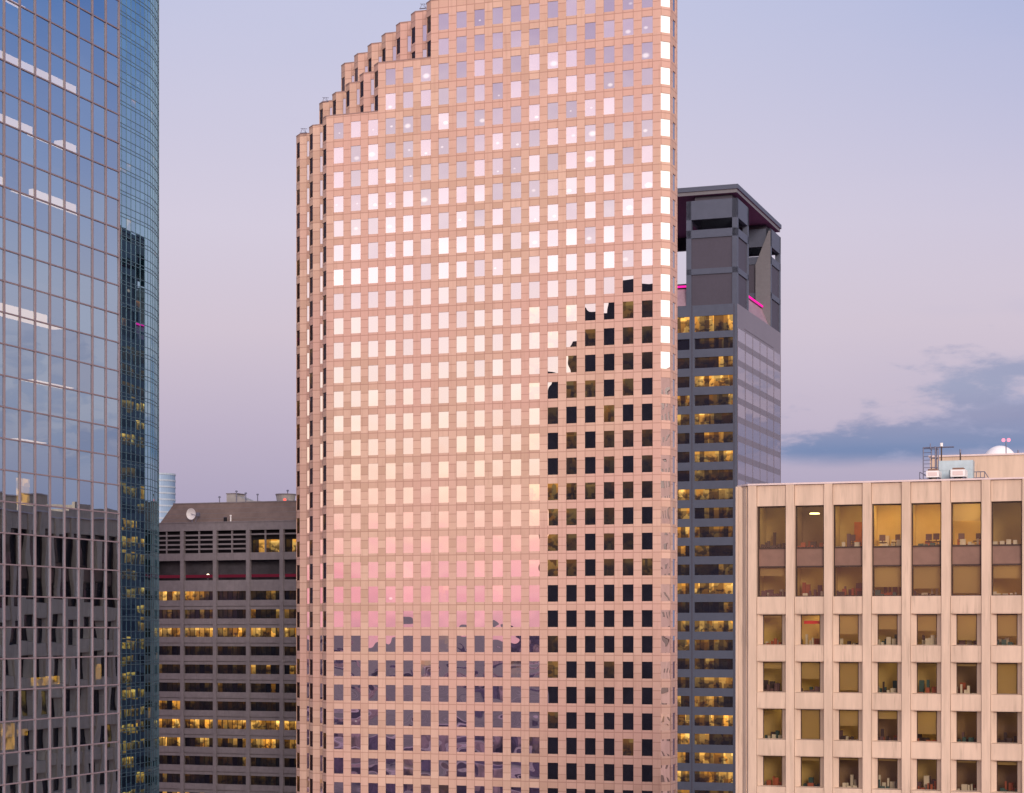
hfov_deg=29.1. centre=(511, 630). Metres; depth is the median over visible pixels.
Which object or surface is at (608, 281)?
window
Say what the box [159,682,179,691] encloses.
ribbon window
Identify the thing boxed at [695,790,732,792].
ribbon window
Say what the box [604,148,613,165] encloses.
window
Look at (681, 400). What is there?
ribbon window
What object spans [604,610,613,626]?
window
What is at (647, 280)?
window
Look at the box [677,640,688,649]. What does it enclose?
ribbon window
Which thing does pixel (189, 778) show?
ribbon window
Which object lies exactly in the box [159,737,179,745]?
ribbon window
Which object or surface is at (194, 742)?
ribbon window
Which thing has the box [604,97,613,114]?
window
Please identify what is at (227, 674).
grey concrete block
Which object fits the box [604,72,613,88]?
window
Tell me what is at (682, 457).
ribbon window
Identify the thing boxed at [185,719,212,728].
ribbon window
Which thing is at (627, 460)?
window
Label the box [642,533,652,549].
window
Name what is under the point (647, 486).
window
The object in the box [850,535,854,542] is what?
office chair
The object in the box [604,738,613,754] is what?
window
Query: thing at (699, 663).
ribbon window
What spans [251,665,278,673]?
ribbon window
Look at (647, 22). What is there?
window
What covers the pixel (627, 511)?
window
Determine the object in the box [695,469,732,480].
ribbon window
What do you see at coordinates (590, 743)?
window
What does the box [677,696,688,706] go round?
ribbon window
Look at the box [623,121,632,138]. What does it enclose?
window
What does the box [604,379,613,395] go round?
window
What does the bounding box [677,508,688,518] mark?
ribbon window
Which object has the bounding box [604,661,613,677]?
window
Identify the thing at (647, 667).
window
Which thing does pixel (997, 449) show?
roof dome
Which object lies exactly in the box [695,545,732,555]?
ribbon window
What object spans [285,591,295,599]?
ribbon window
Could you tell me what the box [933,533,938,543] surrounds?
office chair
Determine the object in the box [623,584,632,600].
window
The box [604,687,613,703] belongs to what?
window
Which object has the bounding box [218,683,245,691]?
ribbon window
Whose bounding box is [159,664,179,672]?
ribbon window
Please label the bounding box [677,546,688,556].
ribbon window
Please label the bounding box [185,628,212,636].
ribbon window
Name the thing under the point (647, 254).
window
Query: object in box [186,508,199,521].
satellite dish
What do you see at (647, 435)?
window
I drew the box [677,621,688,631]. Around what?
ribbon window
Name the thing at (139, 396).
teal curved tower
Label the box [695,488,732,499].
ribbon window
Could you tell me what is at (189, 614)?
ribbon window
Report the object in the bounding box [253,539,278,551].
plant room window
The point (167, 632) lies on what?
ribbon window
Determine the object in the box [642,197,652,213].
window
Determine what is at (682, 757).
ribbon window
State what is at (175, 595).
ribbon window
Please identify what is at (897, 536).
office chair
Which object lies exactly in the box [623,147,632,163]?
window
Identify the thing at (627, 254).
window
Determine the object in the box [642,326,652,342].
window
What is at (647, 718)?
window
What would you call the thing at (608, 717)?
window
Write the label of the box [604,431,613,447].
window
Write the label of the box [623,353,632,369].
window
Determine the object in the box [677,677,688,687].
ribbon window
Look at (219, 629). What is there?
ribbon window
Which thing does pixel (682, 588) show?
ribbon window
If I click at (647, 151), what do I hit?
window
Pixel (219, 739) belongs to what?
ribbon window
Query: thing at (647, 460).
window
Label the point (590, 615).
window
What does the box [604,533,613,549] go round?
window
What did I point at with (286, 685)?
ribbon window
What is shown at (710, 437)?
ribbon window
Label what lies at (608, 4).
window
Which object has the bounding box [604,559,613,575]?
window
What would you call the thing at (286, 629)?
ribbon window
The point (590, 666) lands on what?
window
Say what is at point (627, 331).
window
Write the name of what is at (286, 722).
ribbon window
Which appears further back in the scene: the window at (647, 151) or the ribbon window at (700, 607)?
the ribbon window at (700, 607)
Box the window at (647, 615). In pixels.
[642,610,652,626]
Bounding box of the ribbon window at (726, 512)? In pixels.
[695,507,732,518]
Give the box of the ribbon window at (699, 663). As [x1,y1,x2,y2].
[695,658,732,668]
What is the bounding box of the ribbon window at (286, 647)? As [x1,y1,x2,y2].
[285,646,295,655]
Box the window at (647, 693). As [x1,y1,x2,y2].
[642,687,652,704]
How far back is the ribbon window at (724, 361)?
415.05 m
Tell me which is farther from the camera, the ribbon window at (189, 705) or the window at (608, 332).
the ribbon window at (189, 705)
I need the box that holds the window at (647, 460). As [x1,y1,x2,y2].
[642,455,652,471]
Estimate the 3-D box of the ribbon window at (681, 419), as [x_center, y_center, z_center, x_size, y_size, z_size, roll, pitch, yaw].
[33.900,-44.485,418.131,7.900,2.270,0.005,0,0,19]
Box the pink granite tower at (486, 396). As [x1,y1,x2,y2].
[296,0,676,792]
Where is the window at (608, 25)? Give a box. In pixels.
[604,20,613,37]
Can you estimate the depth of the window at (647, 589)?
302.51 m
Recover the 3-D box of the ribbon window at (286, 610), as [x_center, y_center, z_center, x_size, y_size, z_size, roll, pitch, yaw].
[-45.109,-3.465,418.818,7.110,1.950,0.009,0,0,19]
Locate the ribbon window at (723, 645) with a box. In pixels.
[695,640,732,650]
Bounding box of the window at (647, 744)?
[642,739,652,755]
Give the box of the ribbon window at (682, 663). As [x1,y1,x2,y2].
[677,658,688,668]
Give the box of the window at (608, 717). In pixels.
[604,713,613,729]
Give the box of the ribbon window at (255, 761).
[251,757,278,766]
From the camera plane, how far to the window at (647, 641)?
302.51 m
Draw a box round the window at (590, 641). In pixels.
[585,636,595,652]
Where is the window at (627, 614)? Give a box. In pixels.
[623,610,632,626]
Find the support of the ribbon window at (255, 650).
in the grey concrete block at (227, 674)
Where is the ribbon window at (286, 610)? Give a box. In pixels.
[285,609,295,617]
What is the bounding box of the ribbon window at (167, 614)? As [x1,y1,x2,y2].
[159,610,179,618]
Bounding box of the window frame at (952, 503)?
[758,501,1021,790]
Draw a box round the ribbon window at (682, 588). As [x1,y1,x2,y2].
[677,583,688,593]
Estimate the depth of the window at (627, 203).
303.55 m
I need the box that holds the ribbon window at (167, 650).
[159,646,179,654]
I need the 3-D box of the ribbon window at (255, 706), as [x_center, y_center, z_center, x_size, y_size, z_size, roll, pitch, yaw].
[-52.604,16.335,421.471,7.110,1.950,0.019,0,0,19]
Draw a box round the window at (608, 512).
[604,508,613,524]
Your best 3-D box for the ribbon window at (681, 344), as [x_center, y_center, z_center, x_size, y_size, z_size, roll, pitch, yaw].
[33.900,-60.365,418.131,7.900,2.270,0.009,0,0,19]
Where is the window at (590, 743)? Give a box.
[585,738,595,754]
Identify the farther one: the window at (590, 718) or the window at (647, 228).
the window at (590, 718)
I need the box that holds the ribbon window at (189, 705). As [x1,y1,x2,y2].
[185,701,212,709]
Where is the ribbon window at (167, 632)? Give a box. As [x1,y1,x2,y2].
[159,628,179,636]
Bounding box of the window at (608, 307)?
[604,302,613,319]
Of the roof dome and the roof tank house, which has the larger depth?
the roof tank house
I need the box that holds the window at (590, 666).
[585,661,595,677]
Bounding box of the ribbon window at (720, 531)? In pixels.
[695,526,732,537]
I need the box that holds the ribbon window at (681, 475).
[677,471,688,481]
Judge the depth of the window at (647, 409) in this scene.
302.51 m
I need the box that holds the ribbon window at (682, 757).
[677,752,688,762]
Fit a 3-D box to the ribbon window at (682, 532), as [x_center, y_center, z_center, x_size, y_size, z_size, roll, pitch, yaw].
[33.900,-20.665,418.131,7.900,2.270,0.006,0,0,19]
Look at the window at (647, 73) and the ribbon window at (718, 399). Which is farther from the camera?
the ribbon window at (718, 399)
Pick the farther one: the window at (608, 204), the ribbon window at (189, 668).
the ribbon window at (189, 668)
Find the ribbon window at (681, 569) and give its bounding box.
[677,565,688,574]
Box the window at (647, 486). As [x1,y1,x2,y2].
[642,481,652,497]
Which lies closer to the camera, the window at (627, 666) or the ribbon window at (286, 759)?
the window at (627, 666)
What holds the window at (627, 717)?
in the pink granite tower at (486, 396)
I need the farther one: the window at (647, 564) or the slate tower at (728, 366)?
the slate tower at (728, 366)
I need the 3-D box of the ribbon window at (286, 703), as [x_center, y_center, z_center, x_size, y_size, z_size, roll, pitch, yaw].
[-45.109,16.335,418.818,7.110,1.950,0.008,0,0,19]
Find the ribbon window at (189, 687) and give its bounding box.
[185,683,212,691]
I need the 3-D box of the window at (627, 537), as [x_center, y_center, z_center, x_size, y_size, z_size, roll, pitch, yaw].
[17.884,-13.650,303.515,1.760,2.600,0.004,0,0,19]
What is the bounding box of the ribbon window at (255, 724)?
[251,720,278,729]
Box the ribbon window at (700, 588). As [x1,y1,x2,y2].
[695,583,732,593]
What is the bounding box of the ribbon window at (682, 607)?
[677,602,688,612]
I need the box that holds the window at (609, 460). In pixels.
[604,456,613,472]
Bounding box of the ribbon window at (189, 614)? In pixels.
[185,610,212,618]
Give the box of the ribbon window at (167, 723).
[159,719,179,727]
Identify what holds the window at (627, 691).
in the pink granite tower at (486, 396)
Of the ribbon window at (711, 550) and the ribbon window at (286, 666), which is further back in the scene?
the ribbon window at (286, 666)
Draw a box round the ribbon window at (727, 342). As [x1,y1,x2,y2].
[695,337,732,348]
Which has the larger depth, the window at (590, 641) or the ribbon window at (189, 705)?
the ribbon window at (189, 705)
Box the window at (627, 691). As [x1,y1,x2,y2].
[623,687,632,703]
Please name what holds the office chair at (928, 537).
on the beige office block at (867, 661)
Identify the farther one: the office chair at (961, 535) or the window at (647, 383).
the window at (647, 383)
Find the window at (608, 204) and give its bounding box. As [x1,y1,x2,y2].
[604,200,613,216]
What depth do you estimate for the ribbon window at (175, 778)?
429.22 m
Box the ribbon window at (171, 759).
[159,755,179,763]
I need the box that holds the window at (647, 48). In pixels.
[642,42,652,59]
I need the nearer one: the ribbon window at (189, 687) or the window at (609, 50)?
the window at (609, 50)
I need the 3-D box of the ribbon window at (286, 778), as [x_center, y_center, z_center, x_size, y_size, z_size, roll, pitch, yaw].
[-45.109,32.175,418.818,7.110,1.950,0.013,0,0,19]
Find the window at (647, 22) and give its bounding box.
[642,16,652,33]
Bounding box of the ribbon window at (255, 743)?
[251,739,278,747]
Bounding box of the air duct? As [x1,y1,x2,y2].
[939,460,974,478]
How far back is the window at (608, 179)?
304.51 m
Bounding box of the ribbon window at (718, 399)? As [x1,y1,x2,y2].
[695,394,732,405]
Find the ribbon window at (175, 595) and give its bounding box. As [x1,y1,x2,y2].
[159,591,179,599]
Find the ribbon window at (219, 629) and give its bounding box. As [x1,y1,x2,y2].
[218,628,245,636]
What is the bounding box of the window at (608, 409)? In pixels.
[604,405,613,421]
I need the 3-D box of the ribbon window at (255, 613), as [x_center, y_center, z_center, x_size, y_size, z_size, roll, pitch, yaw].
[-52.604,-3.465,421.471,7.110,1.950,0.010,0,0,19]
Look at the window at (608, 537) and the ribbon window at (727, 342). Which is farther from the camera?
the ribbon window at (727, 342)
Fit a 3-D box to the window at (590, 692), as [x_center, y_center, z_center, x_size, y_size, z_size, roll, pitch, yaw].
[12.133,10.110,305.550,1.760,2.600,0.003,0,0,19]
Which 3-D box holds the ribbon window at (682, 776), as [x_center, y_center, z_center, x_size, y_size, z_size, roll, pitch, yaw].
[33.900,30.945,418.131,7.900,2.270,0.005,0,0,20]
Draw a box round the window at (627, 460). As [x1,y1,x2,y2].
[623,456,632,472]
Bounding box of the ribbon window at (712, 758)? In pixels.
[695,753,732,763]
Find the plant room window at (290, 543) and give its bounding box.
[286,539,295,551]
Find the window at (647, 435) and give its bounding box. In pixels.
[642,429,652,445]
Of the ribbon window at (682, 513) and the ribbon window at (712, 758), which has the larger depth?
the ribbon window at (682, 513)
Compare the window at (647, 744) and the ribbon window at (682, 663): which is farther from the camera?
the ribbon window at (682, 663)
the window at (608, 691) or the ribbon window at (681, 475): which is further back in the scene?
the ribbon window at (681, 475)
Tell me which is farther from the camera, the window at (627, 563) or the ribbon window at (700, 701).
the ribbon window at (700, 701)
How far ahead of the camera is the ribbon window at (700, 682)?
415.10 m
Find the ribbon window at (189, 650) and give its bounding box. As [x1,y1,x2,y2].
[185,646,212,654]
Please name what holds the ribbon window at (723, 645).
in the slate tower at (728, 366)
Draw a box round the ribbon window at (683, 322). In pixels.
[677,317,688,332]
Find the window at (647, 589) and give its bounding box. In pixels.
[642,584,652,600]
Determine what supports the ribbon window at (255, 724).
in the grey concrete block at (227, 674)
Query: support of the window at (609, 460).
in the pink granite tower at (486, 396)
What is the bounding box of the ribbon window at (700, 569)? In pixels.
[695,564,732,574]
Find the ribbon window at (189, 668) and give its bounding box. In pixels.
[185,664,212,673]
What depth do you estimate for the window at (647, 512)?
302.51 m
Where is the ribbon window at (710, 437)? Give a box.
[695,432,732,442]
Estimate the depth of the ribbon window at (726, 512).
415.10 m
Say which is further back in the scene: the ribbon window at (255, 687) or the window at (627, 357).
the ribbon window at (255, 687)
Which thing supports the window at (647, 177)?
in the pink granite tower at (486, 396)
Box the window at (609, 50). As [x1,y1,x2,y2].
[604,46,613,62]
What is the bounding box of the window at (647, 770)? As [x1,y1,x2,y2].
[642,765,652,781]
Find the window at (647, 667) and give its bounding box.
[642,662,652,678]
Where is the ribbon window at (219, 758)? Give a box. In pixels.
[218,757,245,765]
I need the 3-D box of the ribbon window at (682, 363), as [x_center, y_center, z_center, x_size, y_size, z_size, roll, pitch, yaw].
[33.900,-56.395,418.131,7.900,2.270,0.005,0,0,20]
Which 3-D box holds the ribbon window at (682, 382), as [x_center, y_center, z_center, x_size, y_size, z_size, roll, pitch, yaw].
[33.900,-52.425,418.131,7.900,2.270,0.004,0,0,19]
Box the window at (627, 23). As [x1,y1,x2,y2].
[623,18,632,35]
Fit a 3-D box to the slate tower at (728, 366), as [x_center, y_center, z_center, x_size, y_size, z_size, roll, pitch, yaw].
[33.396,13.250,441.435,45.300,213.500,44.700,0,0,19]
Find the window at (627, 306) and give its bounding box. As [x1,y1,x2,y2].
[623,301,632,318]
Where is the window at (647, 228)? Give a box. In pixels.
[642,223,652,239]
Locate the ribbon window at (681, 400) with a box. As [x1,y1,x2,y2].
[677,396,688,406]
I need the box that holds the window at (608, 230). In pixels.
[604,225,613,242]
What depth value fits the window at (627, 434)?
303.51 m
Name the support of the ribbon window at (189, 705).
in the grey concrete block at (227, 674)
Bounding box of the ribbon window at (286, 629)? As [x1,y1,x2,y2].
[285,628,295,636]
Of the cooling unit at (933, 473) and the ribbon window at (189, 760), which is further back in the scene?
the ribbon window at (189, 760)
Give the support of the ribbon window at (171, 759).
in the grey concrete block at (227, 674)
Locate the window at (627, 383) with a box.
[623,378,632,395]
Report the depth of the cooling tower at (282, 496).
426.64 m
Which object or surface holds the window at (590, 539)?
in the pink granite tower at (486, 396)
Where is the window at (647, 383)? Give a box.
[642,378,652,394]
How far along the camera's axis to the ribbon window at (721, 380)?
415.00 m
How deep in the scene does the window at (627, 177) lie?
303.55 m
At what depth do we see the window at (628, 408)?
303.47 m
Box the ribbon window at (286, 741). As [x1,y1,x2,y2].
[285,740,295,748]
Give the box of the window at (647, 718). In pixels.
[642,713,652,729]
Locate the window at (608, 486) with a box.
[604,482,613,498]
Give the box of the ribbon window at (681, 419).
[677,414,688,424]
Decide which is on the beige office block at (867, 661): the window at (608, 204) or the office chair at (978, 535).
the office chair at (978, 535)
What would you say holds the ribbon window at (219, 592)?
in the grey concrete block at (227, 674)
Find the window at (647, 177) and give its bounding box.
[642,171,652,188]
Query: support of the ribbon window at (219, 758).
in the grey concrete block at (227, 674)
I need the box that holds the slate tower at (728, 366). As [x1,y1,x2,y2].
[677,184,781,792]
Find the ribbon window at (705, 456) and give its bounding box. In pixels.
[695,451,732,461]
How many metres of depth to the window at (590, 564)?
305.55 m
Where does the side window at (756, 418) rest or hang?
in the slate tower at (728, 366)
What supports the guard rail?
on the beige office block at (867, 661)
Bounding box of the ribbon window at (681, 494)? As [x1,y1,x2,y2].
[677,489,688,499]
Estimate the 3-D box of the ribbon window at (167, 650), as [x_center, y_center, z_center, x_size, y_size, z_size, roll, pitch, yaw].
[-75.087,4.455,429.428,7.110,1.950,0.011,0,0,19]
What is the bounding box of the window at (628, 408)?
[623,404,632,420]
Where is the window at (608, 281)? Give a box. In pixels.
[604,277,613,293]
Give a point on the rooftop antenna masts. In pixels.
(935, 458)
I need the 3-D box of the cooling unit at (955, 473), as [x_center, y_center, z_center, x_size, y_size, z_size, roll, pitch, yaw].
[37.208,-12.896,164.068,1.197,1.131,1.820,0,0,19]
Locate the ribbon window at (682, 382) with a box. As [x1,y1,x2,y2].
[677,377,688,387]
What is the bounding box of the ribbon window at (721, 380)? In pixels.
[695,375,732,386]
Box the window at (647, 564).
[642,558,652,574]
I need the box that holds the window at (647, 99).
[642,94,652,110]
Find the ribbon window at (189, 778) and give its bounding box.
[185,774,212,783]
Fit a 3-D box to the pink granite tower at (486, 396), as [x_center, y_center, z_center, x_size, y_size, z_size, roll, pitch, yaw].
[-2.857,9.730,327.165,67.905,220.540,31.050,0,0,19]
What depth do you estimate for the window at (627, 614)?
303.51 m
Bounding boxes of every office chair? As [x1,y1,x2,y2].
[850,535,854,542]
[879,535,886,543]
[891,534,899,545]
[926,534,931,541]
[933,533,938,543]
[958,533,964,541]
[973,533,980,541]
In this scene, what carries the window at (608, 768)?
in the pink granite tower at (486, 396)
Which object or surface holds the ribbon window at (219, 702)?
in the grey concrete block at (227, 674)
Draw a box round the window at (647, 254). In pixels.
[642,248,652,265]
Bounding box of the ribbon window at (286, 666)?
[285,665,295,673]
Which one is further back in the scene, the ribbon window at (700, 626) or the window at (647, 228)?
the ribbon window at (700, 626)
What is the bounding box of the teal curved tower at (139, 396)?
[120,0,158,792]
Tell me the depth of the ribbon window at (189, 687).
426.92 m
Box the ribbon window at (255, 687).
[251,683,278,692]
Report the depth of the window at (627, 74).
303.55 m
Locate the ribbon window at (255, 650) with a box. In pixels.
[251,646,278,655]
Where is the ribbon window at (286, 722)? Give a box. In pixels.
[285,721,295,729]
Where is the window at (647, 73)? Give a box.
[642,68,652,84]
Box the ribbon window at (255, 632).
[251,628,278,636]
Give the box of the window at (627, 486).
[623,481,632,498]
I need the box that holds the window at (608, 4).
[604,0,613,11]
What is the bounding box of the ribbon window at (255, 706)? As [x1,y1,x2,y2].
[251,702,278,710]
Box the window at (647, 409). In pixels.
[642,403,652,420]
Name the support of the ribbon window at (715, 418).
in the slate tower at (728, 366)
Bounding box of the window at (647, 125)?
[642,119,652,136]
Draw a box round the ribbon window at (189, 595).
[185,591,212,599]
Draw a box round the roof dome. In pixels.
[985,446,1013,453]
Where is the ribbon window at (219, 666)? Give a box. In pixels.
[218,665,245,673]
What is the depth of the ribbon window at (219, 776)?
424.22 m
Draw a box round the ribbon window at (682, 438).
[677,433,688,443]
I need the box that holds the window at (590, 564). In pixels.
[585,559,595,575]
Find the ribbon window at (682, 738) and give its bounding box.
[677,733,688,743]
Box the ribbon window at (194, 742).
[185,737,212,746]
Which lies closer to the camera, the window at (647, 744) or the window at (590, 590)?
the window at (647, 744)
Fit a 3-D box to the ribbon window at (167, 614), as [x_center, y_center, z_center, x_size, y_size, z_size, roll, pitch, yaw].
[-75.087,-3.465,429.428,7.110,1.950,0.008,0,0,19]
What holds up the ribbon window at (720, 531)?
in the slate tower at (728, 366)
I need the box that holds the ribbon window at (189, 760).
[185,756,212,764]
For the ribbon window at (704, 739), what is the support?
in the slate tower at (728, 366)
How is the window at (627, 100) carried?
in the pink granite tower at (486, 396)
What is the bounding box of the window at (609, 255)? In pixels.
[604,251,613,267]
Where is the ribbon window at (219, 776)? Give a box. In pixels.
[218,775,245,784]
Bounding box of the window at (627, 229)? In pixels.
[623,224,632,240]
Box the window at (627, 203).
[623,198,632,215]
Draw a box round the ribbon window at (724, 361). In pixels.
[695,356,732,367]
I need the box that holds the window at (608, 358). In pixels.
[604,354,613,370]
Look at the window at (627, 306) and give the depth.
303.47 m
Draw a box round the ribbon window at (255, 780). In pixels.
[251,776,278,785]
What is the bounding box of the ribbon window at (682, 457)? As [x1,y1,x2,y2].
[677,452,688,462]
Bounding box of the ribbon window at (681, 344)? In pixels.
[677,339,688,349]
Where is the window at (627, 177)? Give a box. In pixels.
[623,173,632,189]
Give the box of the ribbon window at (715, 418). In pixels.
[695,413,732,424]
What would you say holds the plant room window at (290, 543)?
in the grey concrete block at (227, 674)
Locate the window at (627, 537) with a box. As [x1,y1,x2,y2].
[623,533,632,549]
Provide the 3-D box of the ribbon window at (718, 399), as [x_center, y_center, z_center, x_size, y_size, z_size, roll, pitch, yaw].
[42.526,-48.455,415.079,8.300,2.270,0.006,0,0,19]
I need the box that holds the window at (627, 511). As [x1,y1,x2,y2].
[623,507,632,523]
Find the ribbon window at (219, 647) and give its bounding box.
[218,646,245,654]
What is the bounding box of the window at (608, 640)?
[604,636,613,652]
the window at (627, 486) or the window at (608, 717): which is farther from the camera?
the window at (608, 717)
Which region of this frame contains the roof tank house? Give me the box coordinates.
[226,493,253,501]
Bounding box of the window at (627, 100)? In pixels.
[623,95,632,112]
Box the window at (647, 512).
[642,507,652,523]
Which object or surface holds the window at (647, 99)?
in the pink granite tower at (486, 396)
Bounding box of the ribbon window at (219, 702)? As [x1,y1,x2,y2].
[218,701,245,710]
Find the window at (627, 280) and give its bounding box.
[623,276,632,292]
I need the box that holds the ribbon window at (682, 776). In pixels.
[677,771,688,781]
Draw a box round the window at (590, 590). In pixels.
[585,585,595,601]
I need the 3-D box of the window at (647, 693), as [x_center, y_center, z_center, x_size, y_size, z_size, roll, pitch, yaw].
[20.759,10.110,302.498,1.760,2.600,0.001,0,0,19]
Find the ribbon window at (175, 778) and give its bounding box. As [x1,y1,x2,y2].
[159,773,179,782]
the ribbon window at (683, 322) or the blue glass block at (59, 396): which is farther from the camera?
the ribbon window at (683, 322)
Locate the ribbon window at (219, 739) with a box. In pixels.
[218,738,245,747]
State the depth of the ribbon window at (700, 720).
415.05 m
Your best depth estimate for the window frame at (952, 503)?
162.87 m
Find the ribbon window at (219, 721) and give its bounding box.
[218,720,245,728]
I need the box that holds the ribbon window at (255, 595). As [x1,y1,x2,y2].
[251,591,278,599]
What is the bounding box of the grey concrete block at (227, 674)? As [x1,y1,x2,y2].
[159,500,295,792]
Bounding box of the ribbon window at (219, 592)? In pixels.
[218,591,245,599]
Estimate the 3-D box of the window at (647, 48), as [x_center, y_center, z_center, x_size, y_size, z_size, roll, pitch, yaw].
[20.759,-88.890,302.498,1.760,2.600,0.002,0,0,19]
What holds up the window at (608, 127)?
in the pink granite tower at (486, 396)
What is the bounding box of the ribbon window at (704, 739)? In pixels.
[695,734,732,744]
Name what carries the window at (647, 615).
in the pink granite tower at (486, 396)
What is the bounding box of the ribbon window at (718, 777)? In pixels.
[695,771,732,782]
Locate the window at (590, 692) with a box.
[585,687,595,703]
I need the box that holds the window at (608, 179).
[604,174,613,191]
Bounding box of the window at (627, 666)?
[623,662,632,678]
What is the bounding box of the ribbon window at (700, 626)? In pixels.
[695,621,732,631]
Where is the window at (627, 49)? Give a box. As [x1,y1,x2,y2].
[623,44,632,61]
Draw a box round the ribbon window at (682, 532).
[677,527,688,537]
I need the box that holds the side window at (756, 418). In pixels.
[738,328,779,484]
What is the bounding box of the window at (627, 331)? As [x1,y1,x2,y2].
[623,327,632,343]
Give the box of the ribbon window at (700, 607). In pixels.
[695,602,732,612]
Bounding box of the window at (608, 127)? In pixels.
[604,123,613,139]
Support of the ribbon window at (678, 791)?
in the slate tower at (728, 366)
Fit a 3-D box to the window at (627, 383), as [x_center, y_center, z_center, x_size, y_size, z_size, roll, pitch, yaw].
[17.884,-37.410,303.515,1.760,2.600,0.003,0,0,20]
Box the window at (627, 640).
[623,636,632,652]
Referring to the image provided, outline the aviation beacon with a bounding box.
[1002,438,1010,452]
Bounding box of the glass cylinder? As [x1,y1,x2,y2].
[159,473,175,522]
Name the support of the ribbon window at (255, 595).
in the grey concrete block at (227, 674)
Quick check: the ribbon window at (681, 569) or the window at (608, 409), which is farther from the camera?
the ribbon window at (681, 569)
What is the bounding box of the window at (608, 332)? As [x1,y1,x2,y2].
[604,328,613,344]
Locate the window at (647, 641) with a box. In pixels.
[642,636,652,652]
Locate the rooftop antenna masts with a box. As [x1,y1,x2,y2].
[923,443,953,478]
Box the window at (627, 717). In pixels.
[623,713,632,729]
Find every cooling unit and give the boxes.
[926,469,941,478]
[950,468,967,478]
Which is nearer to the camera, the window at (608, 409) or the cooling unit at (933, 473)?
the cooling unit at (933, 473)
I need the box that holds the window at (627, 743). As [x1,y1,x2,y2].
[623,739,632,755]
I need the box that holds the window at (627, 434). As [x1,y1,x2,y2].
[623,430,632,446]
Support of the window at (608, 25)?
in the pink granite tower at (486, 396)
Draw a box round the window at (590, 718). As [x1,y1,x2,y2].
[585,712,595,728]
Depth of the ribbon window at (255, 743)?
421.59 m
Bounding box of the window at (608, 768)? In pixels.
[604,764,613,780]
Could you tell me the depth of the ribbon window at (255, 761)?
421.54 m
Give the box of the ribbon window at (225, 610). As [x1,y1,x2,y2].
[218,609,245,618]
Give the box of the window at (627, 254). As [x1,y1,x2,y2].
[623,250,632,266]
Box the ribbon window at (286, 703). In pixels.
[285,702,295,711]
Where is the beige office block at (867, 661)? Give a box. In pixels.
[736,453,1023,792]
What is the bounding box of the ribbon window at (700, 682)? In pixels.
[695,677,732,687]
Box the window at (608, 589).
[604,585,613,600]
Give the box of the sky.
[159,0,1023,502]
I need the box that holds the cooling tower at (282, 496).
[275,493,295,500]
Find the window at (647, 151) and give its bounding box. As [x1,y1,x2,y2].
[642,145,652,162]
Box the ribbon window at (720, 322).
[695,315,732,331]
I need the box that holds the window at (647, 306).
[642,300,652,317]
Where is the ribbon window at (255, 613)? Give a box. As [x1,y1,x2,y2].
[251,609,278,617]
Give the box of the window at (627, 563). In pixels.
[623,559,632,575]
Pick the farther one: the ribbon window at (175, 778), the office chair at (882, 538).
the ribbon window at (175, 778)
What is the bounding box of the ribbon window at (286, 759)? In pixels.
[285,758,295,766]
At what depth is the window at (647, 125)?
302.51 m
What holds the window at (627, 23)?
in the pink granite tower at (486, 396)
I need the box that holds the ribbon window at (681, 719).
[677,715,688,724]
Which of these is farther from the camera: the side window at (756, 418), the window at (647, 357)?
the side window at (756, 418)
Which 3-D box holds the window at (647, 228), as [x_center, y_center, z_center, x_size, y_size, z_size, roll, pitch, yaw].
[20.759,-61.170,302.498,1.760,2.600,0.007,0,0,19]
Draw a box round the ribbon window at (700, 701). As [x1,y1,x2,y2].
[695,696,732,706]
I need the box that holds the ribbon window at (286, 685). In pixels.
[285,684,295,692]
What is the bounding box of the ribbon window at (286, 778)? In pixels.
[285,777,295,785]
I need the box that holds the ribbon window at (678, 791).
[677,790,688,792]
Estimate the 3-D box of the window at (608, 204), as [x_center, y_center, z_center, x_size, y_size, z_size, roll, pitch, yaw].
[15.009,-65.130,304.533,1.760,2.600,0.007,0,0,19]
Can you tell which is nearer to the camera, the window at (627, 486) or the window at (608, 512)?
the window at (627, 486)
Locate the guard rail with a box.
[974,471,988,477]
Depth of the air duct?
165.87 m
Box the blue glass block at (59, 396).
[0,0,119,792]
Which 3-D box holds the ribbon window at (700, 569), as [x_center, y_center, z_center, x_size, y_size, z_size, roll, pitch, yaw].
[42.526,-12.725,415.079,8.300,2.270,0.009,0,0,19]
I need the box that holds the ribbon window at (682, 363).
[677,358,688,368]
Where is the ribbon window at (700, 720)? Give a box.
[695,715,732,725]
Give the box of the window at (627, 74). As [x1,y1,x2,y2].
[623,70,632,86]
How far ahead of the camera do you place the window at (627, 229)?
303.47 m
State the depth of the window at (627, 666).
303.47 m
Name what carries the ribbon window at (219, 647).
in the grey concrete block at (227, 674)
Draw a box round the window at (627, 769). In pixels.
[623,764,632,780]
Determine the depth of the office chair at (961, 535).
162.35 m
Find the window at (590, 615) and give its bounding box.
[585,610,595,626]
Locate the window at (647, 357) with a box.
[642,352,652,368]
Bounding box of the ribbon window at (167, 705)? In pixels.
[159,701,179,709]
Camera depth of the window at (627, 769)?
303.55 m
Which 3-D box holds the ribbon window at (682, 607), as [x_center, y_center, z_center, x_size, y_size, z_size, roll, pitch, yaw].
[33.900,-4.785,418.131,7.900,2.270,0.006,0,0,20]
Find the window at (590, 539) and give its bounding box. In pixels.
[585,534,595,549]
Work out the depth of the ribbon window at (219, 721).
424.22 m
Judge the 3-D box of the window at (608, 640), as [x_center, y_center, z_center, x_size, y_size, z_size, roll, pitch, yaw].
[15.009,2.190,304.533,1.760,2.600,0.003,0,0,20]
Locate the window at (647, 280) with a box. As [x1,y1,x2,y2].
[642,274,652,291]

